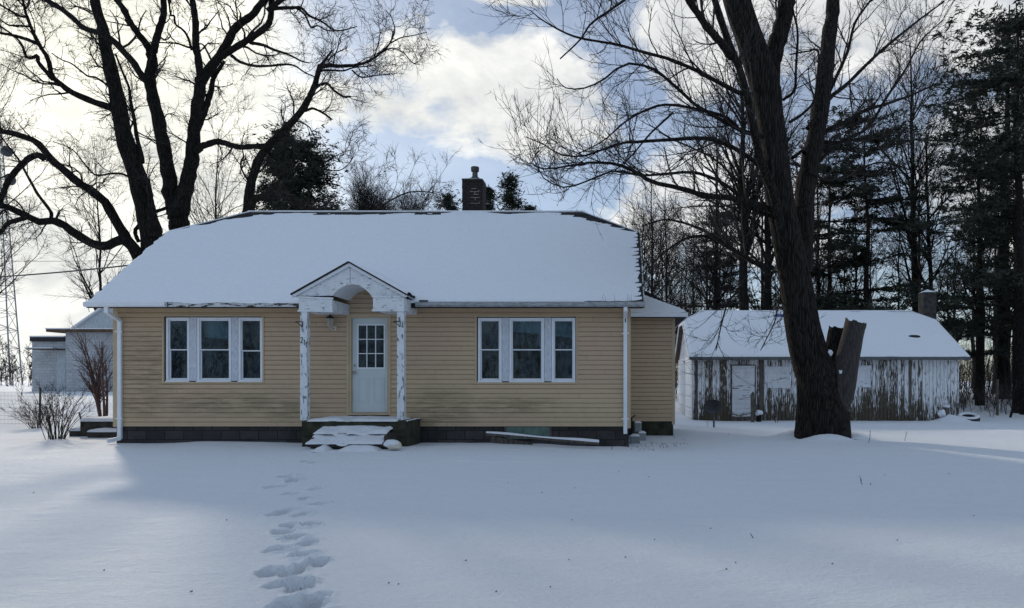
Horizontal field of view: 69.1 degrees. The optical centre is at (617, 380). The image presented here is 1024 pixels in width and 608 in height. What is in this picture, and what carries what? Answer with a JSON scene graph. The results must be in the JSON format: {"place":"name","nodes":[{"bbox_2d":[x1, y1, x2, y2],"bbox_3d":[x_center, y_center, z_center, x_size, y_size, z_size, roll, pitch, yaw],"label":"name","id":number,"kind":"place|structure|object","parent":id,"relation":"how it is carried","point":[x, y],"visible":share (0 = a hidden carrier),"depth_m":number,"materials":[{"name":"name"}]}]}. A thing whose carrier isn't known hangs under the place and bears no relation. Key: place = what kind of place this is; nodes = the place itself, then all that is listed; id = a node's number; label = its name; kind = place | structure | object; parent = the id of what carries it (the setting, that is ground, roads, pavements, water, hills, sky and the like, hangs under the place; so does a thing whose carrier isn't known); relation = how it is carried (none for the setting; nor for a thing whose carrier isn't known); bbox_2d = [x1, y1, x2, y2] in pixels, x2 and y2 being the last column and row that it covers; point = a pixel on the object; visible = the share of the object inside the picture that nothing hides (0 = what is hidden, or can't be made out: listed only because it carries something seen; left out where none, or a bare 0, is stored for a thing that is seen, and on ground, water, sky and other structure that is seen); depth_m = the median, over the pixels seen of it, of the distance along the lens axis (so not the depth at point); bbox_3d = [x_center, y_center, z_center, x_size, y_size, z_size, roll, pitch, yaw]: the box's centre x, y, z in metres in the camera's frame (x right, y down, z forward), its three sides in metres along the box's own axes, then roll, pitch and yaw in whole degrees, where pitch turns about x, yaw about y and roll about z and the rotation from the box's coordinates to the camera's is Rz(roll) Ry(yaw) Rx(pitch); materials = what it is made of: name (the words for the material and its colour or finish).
{"place":"outdoors","nodes":[
{"label":"outdoors","id":0,"kind":"place"},
{"bbox_2d":[0,265,126,276],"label":"power line","id":1,"kind":"object","parent":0,"point":[65,271],"visible":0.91,"depth_m":20.33,"materials":[{"name":"metal"}]},
{"bbox_2d":[0,381,1023,607],"bbox_3d":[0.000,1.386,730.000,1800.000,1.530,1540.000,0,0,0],"label":"snow ground","id":2,"kind":"structure","parent":0,"point":[146,525],"depth_m":7.85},
{"bbox_2d":[0,121,22,384],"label":"lattice tower","id":3,"kind":"structure","parent":2,"relation":"on","point":[4,250],"depth_m":151.20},
{"bbox_2d":[0,335,31,386],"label":"treeline","id":4,"kind":"object","parent":2,"relation":"on","point":[11,371],"visible":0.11,"depth_m":115.00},
{"bbox_2d":[0,389,51,424],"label":"wire fence","id":5,"kind":"object","parent":2,"relation":"on","point":[11,419],"visible":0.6,"depth_m":21.50,"materials":[{"name":"metal"}]},
{"bbox_2d":[0,176,62,294],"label":"bare tree","id":6,"kind":"object","parent":2,"relation":"on","point":[8,257],"visible":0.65,"depth_m":60.81,"materials":[{"name":"brown plant"}]},
{"bbox_2d":[0,392,73,428],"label":"bare bush","id":7,"kind":"object","parent":2,"relation":"on","point":[27,417],"visible":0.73,"depth_m":20.43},
{"bbox_2d":[0,2,80,218],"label":"bare tree","id":8,"kind":"object","parent":2,"relation":"on","point":[16,79],"visible":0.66,"depth_m":50.32,"materials":[{"name":"brown plant"}]},
{"bbox_2d":[12,379,101,439],"bbox_3d":[-12.883,0.658,16.855,1.986,1.587,1.573,0,0,0],"label":"bare bush","id":9,"kind":"object","parent":2,"relation":"on","point":[55,422],"visible":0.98,"depth_m":16.86,"materials":[{"name":"brown plant"}]},
{"bbox_2d":[26,289,112,391],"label":"block building","id":10,"kind":"structure","parent":2,"relation":"on","point":[52,361],"depth_m":49.85,"materials":[{"name":"concrete"}]},
{"bbox_2d":[57,350,65,390],"bbox_3d":[-37.849,-0.548,49.970,0.581,2.997,0.060,0,0,0],"label":"door","id":11,"kind":"structure","parent":10,"relation":"in","point":[61,354],"depth_m":49.94,"materials":[{"name":"white"}]},
{"bbox_2d":[65,320,112,415],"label":"multi stem tree","id":12,"kind":"object","parent":2,"relation":"on","point":[96,388],"visible":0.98,"depth_m":24.86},
{"bbox_2d":[69,416,116,437],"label":"concrete steps","id":13,"kind":"structure","parent":2,"relation":"on","point":[98,427],"depth_m":17.60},
{"bbox_2d":[34,121,161,310],"bbox_3d":[-41.979,-10.249,60.625,9.990,22.697,8.905,0,0,-37],"label":"bare tree","id":14,"kind":"object","parent":2,"relation":"on","point":[90,293],"visible":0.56,"depth_m":60.07,"materials":[{"name":"brown plant"}]},
{"bbox_2d":[0,0,200,263],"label":"bare tree","id":15,"kind":"object","parent":2,"relation":"on","point":[148,225],"visible":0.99,"depth_m":23.27,"materials":[{"name":"brown plant"}]},
{"bbox_2d":[1,0,384,229],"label":"bare tree","id":16,"kind":"object","parent":2,"relation":"on","point":[212,68],"visible":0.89,"depth_m":25.78,"materials":[{"name":"brown plant"}]},
{"bbox_2d":[154,57,270,223],"bbox_3d":[-30.293,-11.301,56.152,9.701,24.790,8.545,0,0,-11],"label":"bare tree","id":17,"kind":"object","parent":2,"relation":"on","point":[216,215],"visible":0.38,"depth_m":56.48,"materials":[{"name":"brown plant"}]},
{"bbox_2d":[244,120,306,209],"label":"evergreen tree","id":18,"kind":"object","parent":2,"relation":"on","point":[264,189],"visible":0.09,"depth_m":45.37,"materials":[{"name":"green plant"}]},
{"bbox_2d":[264,119,348,209],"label":"evergreen tree","id":19,"kind":"object","parent":2,"relation":"on","point":[309,177],"visible":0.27,"depth_m":44.82,"materials":[{"name":"green plant"}]},
{"bbox_2d":[296,192,360,209],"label":"evergreen tree","id":20,"kind":"object","parent":2,"relation":"on","point":[335,204],"visible":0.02,"depth_m":43.47,"materials":[{"name":"green plant"}]},
{"bbox_2d":[224,0,459,212],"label":"bare tree","id":21,"kind":"object","parent":2,"relation":"on","point":[251,199],"visible":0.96,"depth_m":23.72,"materials":[{"name":"brown plant"}]},
{"bbox_2d":[83,166,687,451],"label":"house","id":22,"kind":"structure","parent":2,"relation":"on","point":[473,320],"depth_m":16.00,"materials":[{"name":"plastic"}]},
{"bbox_2d":[165,317,191,381],"bbox_3d":[-9.581,-0.669,16.177,0.521,1.409,0.413,0,0,0],"label":"window","id":23,"kind":"structure","parent":22,"relation":"in","point":[184,321],"depth_m":16.01,"materials":[{"name":"white plastic"}]},
{"bbox_2d":[196,317,232,381],"bbox_3d":[-8.789,-0.669,16.201,0.752,1.409,0.463,0,0,0],"label":"window","id":24,"kind":"structure","parent":22,"relation":"in","point":[214,327],"depth_m":16.06,"materials":[{"name":"white plastic"}]},
{"bbox_2d":[237,317,261,381],"bbox_3d":[-7.996,-0.669,16.277,0.536,1.409,0.614,0,0,0],"label":"window","id":25,"kind":"structure","parent":22,"relation":"in","point":[257,356],"depth_m":16.00,"materials":[{"name":"white plastic"}]},
{"bbox_2d":[352,318,386,411],"bbox_3d":[-5.388,-0.342,16.247,0.804,2.084,0.545,0,0,0],"label":"door","id":26,"kind":"structure","parent":22,"relation":"in","point":[369,384],"depth_m":16.05,"materials":[{"name":"paint"}]},
{"bbox_2d":[477,318,501,381],"bbox_3d":[-2.776,-0.662,16.335,0.529,1.409,0.730,0,0,0],"label":"window","id":27,"kind":"structure","parent":22,"relation":"in","point":[495,362],"depth_m":16.04,"materials":[{"name":"white plastic"}]},
{"bbox_2d":[509,318,543,381],"bbox_3d":[-1.972,-0.662,16.285,0.767,1.409,0.630,0,0,0],"label":"window","id":28,"kind":"structure","parent":22,"relation":"in","point":[523,325],"depth_m":16.18,"materials":[{"name":"white plastic"}]},
{"bbox_2d":[506,427,548,438],"bbox_3d":[-1.946,1.145,16.025,0.945,0.270,0.050,0,0,0],"label":"basement window","id":29,"kind":"structure","parent":22,"relation":"in","point":[537,431],"depth_m":16.00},
{"bbox_2d":[551,318,575,381],"bbox_3d":[-1.168,-0.662,16.201,0.529,1.409,0.462,0,0,0],"label":"window","id":30,"kind":"structure","parent":22,"relation":"in","point":[562,327],"depth_m":16.25,"materials":[{"name":"white plastic"}]},
{"bbox_2d":[631,415,641,433],"bbox_3d":[0.427,1.202,17.475,0.255,0.797,0.685,0,0,-7],"label":"gas meter","id":31,"kind":"object","parent":22,"relation":"attached to","point":[637,425],"visible":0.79,"depth_m":17.20,"materials":[{"name":"grey metal"}]},
{"bbox_2d":[335,155,444,209],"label":"round bare tree","id":32,"kind":"object","parent":2,"relation":"on","point":[366,198],"visible":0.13,"depth_m":46.38,"materials":[{"name":"brown plant"}]},
{"bbox_2d":[383,439,401,449],"bbox_3d":[-4.345,1.249,14.198,0.370,0.211,0.282,0,0,0],"label":"pale stone","id":33,"kind":"object","parent":2,"relation":"on","point":[391,444],"visible":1,"depth_m":14.10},
{"bbox_2d":[430,184,461,209],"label":"evergreen tree","id":34,"kind":"object","parent":2,"relation":"on","point":[450,202],"visible":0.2,"depth_m":49.66,"materials":[{"name":"green plant"}]},
{"bbox_2d":[486,184,499,209],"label":"evergreen tree","id":35,"kind":"object","parent":2,"relation":"on","point":[490,197],"visible":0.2,"depth_m":49.93,"materials":[{"name":"green plant"}]},
{"bbox_2d":[494,166,528,209],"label":"evergreen tree","id":36,"kind":"object","parent":2,"relation":"on","point":[511,199],"visible":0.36,"depth_m":49.41,"materials":[{"name":"green plant"}]},
{"bbox_2d":[522,202,537,209],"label":"evergreen tree","id":37,"kind":"object","parent":2,"relation":"on","point":[530,207],"visible":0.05,"depth_m":49.70,"materials":[{"name":"green plant"}]},
{"bbox_2d":[486,431,598,444],"bbox_3d":[-1.581,1.266,15.588,2.502,0.346,0.202,0,0,12],"label":"leaning board","id":38,"kind":"object","parent":2,"relation":"on","point":[491,434],"visible":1,"depth_m":15.59,"materials":[{"name":"white wood"}]},
{"bbox_2d":[630,433,639,443],"bbox_3d":[0.402,1.345,16.679,0.231,0.265,0.242,0,0,0],"label":"concrete block","id":39,"kind":"object","parent":2,"relation":"on","point":[634,438],"depth_m":16.60,"materials":[{"name":"grey concrete"}]},
{"bbox_2d":[615,201,667,292],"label":"bare tree","id":40,"kind":"object","parent":2,"relation":"on","point":[635,227],"visible":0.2,"depth_m":42.42,"materials":[{"name":"brown plant"}]},
{"bbox_2d":[638,431,645,440],"bbox_3d":[0.578,1.302,17.083,0.192,0.260,0.234,0,0,0],"label":"concrete block","id":41,"kind":"object","parent":2,"relation":"on","point":[642,434],"depth_m":17.00,"materials":[{"name":"grey concrete"}]},
{"bbox_2d":[633,224,660,292],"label":"bare tree","id":42,"kind":"object","parent":2,"relation":"on","point":[647,260],"visible":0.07,"depth_m":47.37,"materials":[{"name":"brown plant"}]},
{"bbox_2d":[617,176,677,295],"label":"bare tree","id":43,"kind":"object","parent":2,"relation":"on","point":[643,232],"visible":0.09,"depth_m":48.69,"materials":[{"name":"brown plant"}]},
{"bbox_2d":[620,146,708,304],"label":"bare tree","id":44,"kind":"object","parent":2,"relation":"on","point":[645,231],"visible":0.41,"depth_m":41.25,"materials":[{"name":"brown plant"}]},
{"bbox_2d":[641,191,694,330],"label":"bare tree","id":45,"kind":"object","parent":2,"relation":"on","point":[661,236],"visible":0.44,"depth_m":39.06,"materials":[{"name":"brown plant"}]},
{"bbox_2d":[648,241,694,346],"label":"bare tree","id":46,"kind":"object","parent":2,"relation":"on","point":[675,293],"visible":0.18,"depth_m":41.50,"materials":[{"name":"brown plant"}]},
{"bbox_2d":[634,165,713,333],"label":"bare tree","id":47,"kind":"object","parent":2,"relation":"on","point":[668,274],"visible":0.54,"depth_m":39.59,"materials":[{"name":"brown plant"}]},
{"bbox_2d":[660,249,695,347],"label":"bare tree","id":48,"kind":"object","parent":2,"relation":"on","point":[677,287],"visible":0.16,"depth_m":48.22,"materials":[{"name":"brown plant"}]},
{"bbox_2d":[660,256,703,307],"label":"bare tree","id":49,"kind":"object","parent":2,"relation":"on","point":[683,287],"visible":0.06,"depth_m":50.83,"materials":[{"name":"brown plant"}]},
{"bbox_2d":[666,217,704,337],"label":"bare tree","id":50,"kind":"object","parent":2,"relation":"on","point":[686,263],"visible":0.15,"depth_m":48.37,"materials":[{"name":"brown plant"}]},
{"bbox_2d":[675,267,703,336],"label":"bare tree","id":51,"kind":"object","parent":2,"relation":"on","point":[693,291],"visible":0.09,"depth_m":48.84,"materials":[{"name":"brown plant"}]},
{"bbox_2d":[673,225,708,333],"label":"bare tree","id":52,"kind":"object","parent":2,"relation":"on","point":[691,285],"visible":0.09,"depth_m":51.53,"materials":[{"name":"brown plant"}]},
{"bbox_2d":[676,254,722,336],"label":"bare tree","id":53,"kind":"object","parent":2,"relation":"on","point":[696,290],"visible":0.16,"depth_m":45.26,"materials":[{"name":"brown plant"}]},
{"bbox_2d":[689,251,730,309],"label":"bare tree","id":54,"kind":"object","parent":2,"relation":"on","point":[705,282],"visible":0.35,"depth_m":41.09,"materials":[{"name":"brown plant"}]},
{"bbox_2d":[657,49,763,309],"bbox_3d":[5.279,-8.621,41.138,7.512,20.075,6.171,0,0,37],"label":"bare tree","id":55,"kind":"object","parent":2,"relation":"on","point":[716,267],"visible":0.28,"depth_m":41.33,"materials":[{"name":"brown plant"}]},
{"bbox_2d":[704,398,721,426],"bbox_3d":[2.864,1.059,21.849,0.481,1.081,0.496,0,0,-9],"label":"satellite dish","id":56,"kind":"object","parent":2,"relation":"on","point":[713,406],"visible":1,"depth_m":21.95,"materials":[{"name":"metal"}]},
{"bbox_2d":[694,249,731,309],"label":"bare tree","id":57,"kind":"object","parent":2,"relation":"on","point":[718,268],"visible":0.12,"depth_m":43.96,"materials":[{"name":"brown plant"}]},
{"bbox_2d":[678,198,753,315],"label":"bare tree","id":58,"kind":"object","parent":2,"relation":"on","point":[707,294],"visible":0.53,"depth_m":41.08,"materials":[{"name":"brown plant"}]},
{"bbox_2d":[467,0,979,438],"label":"old maple","id":59,"kind":"object","parent":2,"relation":"on","point":[826,373],"visible":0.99,"depth_m":16.84,"materials":[{"name":"brown plant"}]},
{"bbox_2d":[672,203,782,328],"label":"tree","id":60,"kind":"object","parent":2,"relation":"on","point":[752,300],"visible":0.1,"depth_m":46.32,"materials":[{"name":"green plant"}]},
{"bbox_2d":[654,1,811,309],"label":"bare tree","id":61,"kind":"object","parent":2,"relation":"on","point":[743,289],"visible":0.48,"depth_m":37.83,"materials":[{"name":"brown plant"}]},
{"bbox_2d":[710,234,757,309],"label":"bare tree","id":62,"kind":"object","parent":2,"relation":"on","point":[735,238],"visible":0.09,"depth_m":46.41,"materials":[{"name":"brown plant"}]},
{"bbox_2d":[751,392,754,421],"bbox_3d":[4.742,0.990,25.700,0.145,1.220,0.200,0,0,0],"label":"weathered plank","id":63,"kind":"object","parent":2,"relation":"on","point":[752,409],"visible":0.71,"depth_m":25.68,"materials":[{"name":"brown wood"}]},
{"bbox_2d":[682,0,835,309],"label":"bare tree","id":64,"kind":"object","parent":2,"relation":"on","point":[766,231],"visible":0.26,"depth_m":38.66,"materials":[{"name":"brown plant"}]},
{"bbox_2d":[755,410,762,421],"bbox_3d":[4.995,1.314,25.884,0.260,0.572,0.242,0,0,-11],"label":"snowy stump","id":65,"kind":"object","parent":2,"relation":"on","point":[758,413],"visible":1,"depth_m":25.82,"materials":[{"name":"snow"}]},
{"bbox_2d":[611,422,906,537],"bbox_3d":[1.992,1.300,14.766,6.686,0.470,14.711,0,0,25],"label":"dry stalk","id":66,"kind":"object","parent":2,"relation":"on","point":[728,434],"visible":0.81,"depth_m":15.93,"materials":[{"name":"brown plant"}]},
{"bbox_2d":[731,139,795,309],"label":"bare tree","id":67,"kind":"object","parent":2,"relation":"on","point":[762,287],"visible":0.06,"depth_m":53.56,"materials":[{"name":"brown plant"}]},
{"bbox_2d":[755,219,779,308],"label":"bare tree","id":68,"kind":"object","parent":2,"relation":"on","point":[773,279],"visible":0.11,"depth_m":48.57,"materials":[{"name":"brown plant"}]},
{"bbox_2d":[762,377,783,422],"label":"sapling","id":69,"kind":"object","parent":2,"relation":"on","point":[774,402],"visible":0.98,"depth_m":25.09,"materials":[{"name":"brown plant"}]},
{"bbox_2d":[751,179,824,308],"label":"bare tree","id":70,"kind":"object","parent":2,"relation":"on","point":[774,272],"visible":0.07,"depth_m":52.41,"materials":[{"name":"brown plant"}]},
{"bbox_2d":[758,153,856,308],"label":"bare tree","id":71,"kind":"object","parent":2,"relation":"on","point":[816,258],"visible":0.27,"depth_m":37.59,"materials":[{"name":"brown plant"}]},
{"bbox_2d":[791,105,852,296],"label":"bare tree","id":72,"kind":"object","parent":2,"relation":"on","point":[817,289],"visible":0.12,"depth_m":45.02,"materials":[{"name":"brown plant"}]},
{"bbox_2d":[675,289,970,420],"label":"garage","id":73,"kind":"structure","parent":2,"relation":"on","point":[908,369],"depth_m":26.48,"materials":[{"name":"wood"}]},
{"bbox_2d":[679,364,683,414],"bbox_3d":[2.736,0.377,31.100,0.030,2.134,2.400,0,0,0],"label":"vehicle door","id":74,"kind":"structure","parent":73,"relation":"in","point":[681,367],"depth_m":31.02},
{"bbox_2d":[685,362,690,418],"bbox_3d":[2.736,0.377,28.075,0.030,2.134,2.650,0,0,0],"label":"vehicle door","id":75,"kind":"structure","parent":73,"relation":"in","point":[687,368],"depth_m":27.97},
{"bbox_2d":[731,365,755,420],"bbox_3d":[4.554,0.452,26.457,0.900,2.037,0.035,0,0,0],"label":"plank door","id":76,"kind":"structure","parent":73,"relation":"in","point":[740,400],"depth_m":26.45,"materials":[{"name":"white wood"}]},
{"bbox_2d":[765,366,789,387],"bbox_3d":[5.768,-0.117,26.457,0.887,0.777,0.025,0,0,0],"label":"boarded window","id":77,"kind":"structure","parent":73,"relation":"in","point":[775,374],"depth_m":26.45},
{"bbox_2d":[856,365,870,386],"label":"boarded window","id":78,"kind":"structure","parent":73,"relation":"in","point":[864,371],"depth_m":26.45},
{"bbox_2d":[758,125,904,309],"bbox_3d":[11.417,-6.053,40.687,10.955,15.097,8.451,0,0,-39],"label":"evergreen tree","id":79,"kind":"object","parent":2,"relation":"on","point":[843,266],"visible":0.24,"depth_m":39.96,"materials":[{"name":"green plant"}]},
{"bbox_2d":[675,340,991,387],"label":"treeline","id":80,"kind":"object","parent":2,"relation":"on","point":[960,375],"depth_m":101.88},
{"bbox_2d":[673,304,1011,401],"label":"undergrowth","id":81,"kind":"object","parent":2,"relation":"on","point":[988,369],"visible":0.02,"depth_m":41.31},
{"bbox_2d":[814,204,876,308],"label":"bare tree","id":82,"kind":"object","parent":2,"relation":"on","point":[841,269],"visible":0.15,"depth_m":45.53,"materials":[{"name":"brown plant"}]},
{"bbox_2d":[824,155,887,304],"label":"bare tree","id":83,"kind":"object","parent":2,"relation":"on","point":[853,211],"visible":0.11,"depth_m":47.73,"materials":[{"name":"plant"}]},
{"bbox_2d":[833,206,900,309],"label":"bare tree","id":84,"kind":"object","parent":2,"relation":"on","point":[872,275],"visible":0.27,"depth_m":42.52,"materials":[{"name":"brown plant"}]},
{"bbox_2d":[792,97,962,339],"bbox_3d":[12.865,-6.435,38.549,8.896,15.892,11.532,0,0,-21],"label":"evergreen tree","id":85,"kind":"object","parent":2,"relation":"on","point":[855,248],"visible":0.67,"depth_m":37.60,"materials":[{"name":"green plant"}]},
{"bbox_2d":[865,202,937,309],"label":"bare tree","id":86,"kind":"object","parent":2,"relation":"on","point":[901,273],"visible":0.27,"depth_m":46.51,"materials":[{"name":"brown plant"}]},
{"bbox_2d":[875,122,961,310],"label":"bare tree","id":87,"kind":"object","parent":2,"relation":"on","point":[924,261],"visible":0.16,"depth_m":59.15,"materials":[{"name":"brown plant"}]},
{"bbox_2d":[847,0,992,311],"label":"bare tree","id":88,"kind":"object","parent":2,"relation":"on","point":[913,173],"visible":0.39,"depth_m":40.89,"materials":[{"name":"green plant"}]},
{"bbox_2d":[878,75,972,301],"bbox_3d":[17.158,-7.705,40.037,6.323,18.246,5.847,0,0,-4],"label":"bare tree","id":89,"kind":"object","parent":2,"relation":"on","point":[929,262],"visible":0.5,"depth_m":40.06,"materials":[{"name":"brown plant"}]},
{"bbox_2d":[938,405,949,416],"bbox_3d":[11.441,1.225,25.710,0.477,0.753,0.291,0,0,0],"label":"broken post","id":90,"kind":"object","parent":2,"relation":"on","point":[943,412],"visible":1,"depth_m":25.65,"materials":[{"name":"white wood"}]},
{"bbox_2d":[869,3,1023,412],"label":"evergreen tree","id":91,"kind":"object","parent":2,"relation":"on","point":[987,214],"visible":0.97,"depth_m":31.46,"materials":[{"name":"green plant"}]},
{"bbox_2d":[926,229,966,343],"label":"bare tree","id":92,"kind":"object","parent":2,"relation":"on","point":[947,282],"visible":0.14,"depth_m":50.21,"materials":[{"name":"brown plant"}]},
{"bbox_2d":[922,217,985,341],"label":"bare tree","id":93,"kind":"object","parent":2,"relation":"on","point":[970,312],"visible":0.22,"depth_m":50.19,"materials":[{"name":"brown plant"}]},
{"bbox_2d":[902,124,1023,405],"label":"evergreen tree","id":94,"kind":"object","parent":2,"relation":"on","point":[980,353],"visible":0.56,"depth_m":35.75,"materials":[{"name":"green plant"}]},
{"bbox_2d":[909,0,1023,398],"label":"evergreen tree","id":95,"kind":"object","parent":2,"relation":"on","point":[1000,310],"visible":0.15,"depth_m":40.33,"materials":[{"name":"green plant"}]},
{"bbox_2d":[926,180,1008,388],"bbox_3d":[27.024,-8.106,55.843,7.086,18.938,5.821,0,0,24],"label":"tree","id":96,"kind":"object","parent":2,"relation":"on","point":[972,347],"visible":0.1,"depth_m":56.13,"materials":[{"name":"plant"}]},
{"bbox_2d":[957,412,979,420],"bbox_3d":[12.485,1.333,26.073,0.748,0.404,0.747,0,0,0],"label":"scrap tyre","id":97,"kind":"object","parent":2,"relation":"on","point":[971,416],"visible":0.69,"depth_m":26.01,"materials":[{"name":"rubber"}]},
{"bbox_2d":[930,48,1011,399],"bbox_3d":[20.046,-8.680,39.772,6.223,20.244,7.575,0,0,19],"label":"bare tree","id":98,"kind":"object","parent":2,"relation":"on","point":[972,292],"visible":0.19,"depth_m":39.81,"materials":[{"name":"brown plant"}]},
{"bbox_2d":[942,13,1023,326],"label":"evergreen tree","id":99,"kind":"object","parent":2,"relation":"on","point":[999,103],"visible":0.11,"depth_m":37.31,"materials":[{"name":"green plant"}]},
{"bbox_2d":[951,108,1023,383],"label":"bare tree","id":100,"kind":"object","parent":2,"relation":"on","point":[1010,310],"visible":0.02,"depth_m":56.11,"materials":[{"name":"plant"}]},
{"bbox_2d":[954,8,1023,264],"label":"bare tree","id":101,"kind":"object","parent":2,"relation":"on","point":[1004,131],"visible":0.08,"depth_m":39.86,"materials":[{"name":"plant"}]},
{"bbox_2d":[959,373,1023,416],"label":"brush","id":102,"kind":"object","parent":2,"relation":"on","point":[986,395],"visible":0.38,"depth_m":31.91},
{"bbox_2d":[981,180,1012,389],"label":"bare tree","id":103,"kind":"object","parent":2,"relation":"on","point":[994,341],"visible":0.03,"depth_m":57.69,"materials":[{"name":"plant"}]},
{"bbox_2d":[996,379,998,415],"bbox_3d":[15.546,0.775,29.999,0.115,1.650,0.117,0,0,0],"label":"post","id":104,"kind":"object","parent":2,"relation":"on","point":[997,398],"visible":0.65,"depth_m":29.95,"materials":[{"name":"grey wood"}]},
{"bbox_2d":[975,88,1023,296],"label":"bare tree","id":105,"kind":"object","parent":2,"relation":"on","point":[1012,291],"visible":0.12,"depth_m":39.10,"materials":[{"name":"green plant"}]},
{"bbox_2d":[0,0,1023,380],"label":"sky","id":106,"kind":"structure","parent":0,"point":[449,107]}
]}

